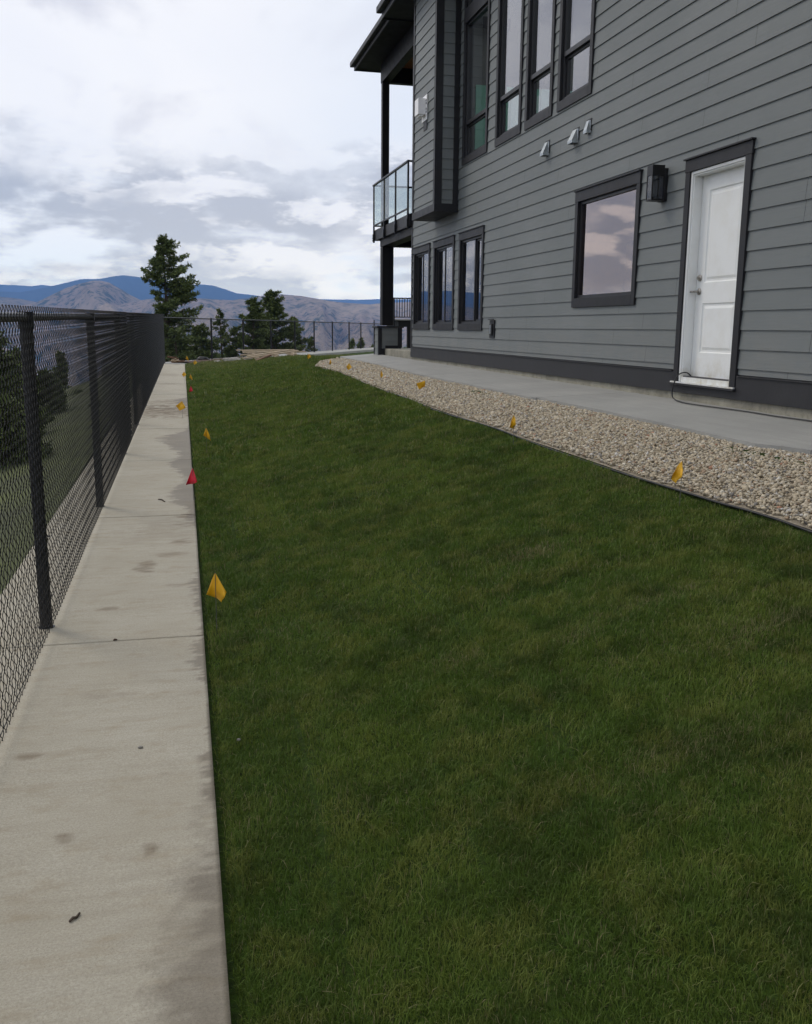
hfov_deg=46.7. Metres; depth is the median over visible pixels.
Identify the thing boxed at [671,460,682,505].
marking flag
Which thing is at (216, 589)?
marking flag
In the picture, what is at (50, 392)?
conifer tree
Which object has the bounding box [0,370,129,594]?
neighbour lawn
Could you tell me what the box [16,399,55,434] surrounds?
conifer tree
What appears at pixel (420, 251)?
window
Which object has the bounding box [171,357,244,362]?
soil
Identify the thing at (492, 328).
outdoor outlet
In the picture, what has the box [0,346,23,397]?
conifer tree
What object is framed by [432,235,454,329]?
window
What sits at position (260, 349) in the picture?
lumber board
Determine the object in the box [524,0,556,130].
window
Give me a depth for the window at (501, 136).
14.59 m
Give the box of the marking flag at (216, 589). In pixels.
[206,573,225,627]
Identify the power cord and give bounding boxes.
[671,372,811,421]
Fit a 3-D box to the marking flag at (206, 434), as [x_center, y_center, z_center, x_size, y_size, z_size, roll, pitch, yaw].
[-2.286,-0.812,10.818,0.074,0.324,0.047,1,11,3]
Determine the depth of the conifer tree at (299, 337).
55.01 m
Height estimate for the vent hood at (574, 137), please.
0.190 m
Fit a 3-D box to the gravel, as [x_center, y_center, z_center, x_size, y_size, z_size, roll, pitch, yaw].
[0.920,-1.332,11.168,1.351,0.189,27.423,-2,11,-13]
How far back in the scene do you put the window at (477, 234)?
16.50 m
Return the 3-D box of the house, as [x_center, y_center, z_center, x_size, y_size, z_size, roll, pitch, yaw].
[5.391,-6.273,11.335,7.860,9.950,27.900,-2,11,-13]
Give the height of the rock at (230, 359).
0.209 m
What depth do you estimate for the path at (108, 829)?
3.22 m
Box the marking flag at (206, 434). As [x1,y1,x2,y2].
[204,428,210,445]
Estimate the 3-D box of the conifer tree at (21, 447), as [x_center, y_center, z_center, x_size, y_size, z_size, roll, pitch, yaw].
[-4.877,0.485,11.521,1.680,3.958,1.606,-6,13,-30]
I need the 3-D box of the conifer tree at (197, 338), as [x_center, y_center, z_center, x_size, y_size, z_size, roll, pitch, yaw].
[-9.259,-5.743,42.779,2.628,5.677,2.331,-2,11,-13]
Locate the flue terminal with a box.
[415,94,427,130]
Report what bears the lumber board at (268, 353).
on the lumber board
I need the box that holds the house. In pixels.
[350,0,811,419]
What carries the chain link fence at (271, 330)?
on the back path at (344, 351)
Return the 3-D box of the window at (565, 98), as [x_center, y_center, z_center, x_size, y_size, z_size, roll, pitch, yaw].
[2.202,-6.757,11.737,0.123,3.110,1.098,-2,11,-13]
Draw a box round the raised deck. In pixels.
[387,298,410,347]
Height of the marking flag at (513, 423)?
0.299 m
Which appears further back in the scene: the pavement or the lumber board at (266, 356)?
the lumber board at (266, 356)
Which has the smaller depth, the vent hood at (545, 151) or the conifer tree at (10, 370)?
the vent hood at (545, 151)
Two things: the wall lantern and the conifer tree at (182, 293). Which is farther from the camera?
the conifer tree at (182, 293)
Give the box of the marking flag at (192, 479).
[186,467,196,499]
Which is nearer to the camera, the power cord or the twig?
the twig
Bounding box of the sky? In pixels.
[0,0,412,299]
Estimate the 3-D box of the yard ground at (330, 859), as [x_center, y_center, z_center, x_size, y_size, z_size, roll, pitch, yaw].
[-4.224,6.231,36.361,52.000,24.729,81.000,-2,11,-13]
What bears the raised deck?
on the yard ground at (330, 859)
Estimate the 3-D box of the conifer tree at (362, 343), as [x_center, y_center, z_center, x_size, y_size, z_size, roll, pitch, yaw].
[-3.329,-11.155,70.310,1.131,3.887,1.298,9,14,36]
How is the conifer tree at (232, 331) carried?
on the yard ground at (330, 859)
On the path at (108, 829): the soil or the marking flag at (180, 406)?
the marking flag at (180, 406)
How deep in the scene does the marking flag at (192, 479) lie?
8.04 m
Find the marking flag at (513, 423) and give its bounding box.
[509,415,515,439]
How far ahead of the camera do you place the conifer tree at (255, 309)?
47.34 m
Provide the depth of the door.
9.21 m
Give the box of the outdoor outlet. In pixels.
[488,319,495,337]
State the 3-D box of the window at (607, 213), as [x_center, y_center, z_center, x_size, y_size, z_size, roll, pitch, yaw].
[2.419,-3.225,11.336,0.142,1.456,1.794,-2,11,-13]
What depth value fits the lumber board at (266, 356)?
28.68 m
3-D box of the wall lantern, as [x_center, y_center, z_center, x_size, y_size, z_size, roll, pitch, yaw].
[2.638,-3.449,9.875,0.181,0.360,0.135,-2,11,-13]
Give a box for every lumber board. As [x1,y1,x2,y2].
[236,349,282,350]
[240,351,305,355]
[242,349,294,351]
[242,350,298,358]
[247,350,289,356]
[247,350,295,353]
[256,354,271,359]
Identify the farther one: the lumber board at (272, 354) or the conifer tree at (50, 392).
the lumber board at (272, 354)
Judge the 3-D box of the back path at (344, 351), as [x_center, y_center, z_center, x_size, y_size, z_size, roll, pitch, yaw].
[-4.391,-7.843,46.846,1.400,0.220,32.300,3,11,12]
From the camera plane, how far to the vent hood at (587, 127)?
11.57 m
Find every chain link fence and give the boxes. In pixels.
[0,304,164,742]
[163,317,379,361]
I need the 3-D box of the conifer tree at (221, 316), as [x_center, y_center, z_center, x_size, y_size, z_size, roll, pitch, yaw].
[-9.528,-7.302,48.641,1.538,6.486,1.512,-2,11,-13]
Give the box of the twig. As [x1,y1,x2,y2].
[69,912,80,921]
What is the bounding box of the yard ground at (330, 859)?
[78,347,811,1023]
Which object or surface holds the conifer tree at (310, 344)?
on the yard ground at (330, 859)
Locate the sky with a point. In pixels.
(245, 134)
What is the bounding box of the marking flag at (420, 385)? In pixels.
[416,381,424,389]
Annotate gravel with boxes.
[315,357,811,525]
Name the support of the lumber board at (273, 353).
on the lumber board
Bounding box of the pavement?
[340,354,811,454]
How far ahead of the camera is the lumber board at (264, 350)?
31.87 m
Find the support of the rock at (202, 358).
on the soil
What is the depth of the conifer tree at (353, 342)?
69.77 m
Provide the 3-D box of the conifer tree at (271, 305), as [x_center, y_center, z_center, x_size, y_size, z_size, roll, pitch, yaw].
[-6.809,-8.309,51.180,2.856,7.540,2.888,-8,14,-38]
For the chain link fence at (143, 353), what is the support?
on the yard ground at (330, 859)
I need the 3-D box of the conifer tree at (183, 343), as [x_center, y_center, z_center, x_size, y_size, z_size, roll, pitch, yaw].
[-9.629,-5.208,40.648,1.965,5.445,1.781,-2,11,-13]
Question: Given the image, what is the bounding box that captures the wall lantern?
[646,164,668,202]
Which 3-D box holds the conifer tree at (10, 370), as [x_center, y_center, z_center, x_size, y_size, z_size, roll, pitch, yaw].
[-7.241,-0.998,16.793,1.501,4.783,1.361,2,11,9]
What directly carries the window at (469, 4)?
in the house
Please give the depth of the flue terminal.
17.27 m
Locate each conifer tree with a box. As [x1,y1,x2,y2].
[0,330,40,414]
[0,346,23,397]
[0,391,52,467]
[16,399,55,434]
[36,368,67,414]
[51,351,69,388]
[140,234,210,361]
[164,328,196,360]
[176,323,225,359]
[212,309,231,357]
[221,325,247,357]
[238,296,269,354]
[261,289,306,349]
[286,316,311,350]
[305,336,317,351]
[348,338,355,348]
[356,337,364,348]
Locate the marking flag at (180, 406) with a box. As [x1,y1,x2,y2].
[176,401,185,417]
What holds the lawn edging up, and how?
on the yard ground at (330, 859)
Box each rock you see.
[197,356,209,359]
[222,357,240,360]
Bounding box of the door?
[667,137,756,391]
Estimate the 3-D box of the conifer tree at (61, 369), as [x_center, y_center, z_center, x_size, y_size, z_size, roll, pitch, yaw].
[-13.095,-3.383,35.989,1.270,5.602,1.235,0,11,-2]
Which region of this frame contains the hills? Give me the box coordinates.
[0,275,410,385]
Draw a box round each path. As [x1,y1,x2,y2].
[0,364,230,1023]
[164,347,403,363]
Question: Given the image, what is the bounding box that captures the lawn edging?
[341,373,811,532]
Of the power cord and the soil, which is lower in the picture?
the power cord
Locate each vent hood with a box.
[540,140,549,156]
[567,127,579,144]
[583,118,591,133]
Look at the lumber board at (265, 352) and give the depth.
30.65 m
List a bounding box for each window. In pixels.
[412,243,430,329]
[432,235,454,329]
[457,225,484,329]
[461,0,490,165]
[464,0,479,16]
[494,0,524,146]
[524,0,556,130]
[556,0,596,111]
[571,169,643,307]
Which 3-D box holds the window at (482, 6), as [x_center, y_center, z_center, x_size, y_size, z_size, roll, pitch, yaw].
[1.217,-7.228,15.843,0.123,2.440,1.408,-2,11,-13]

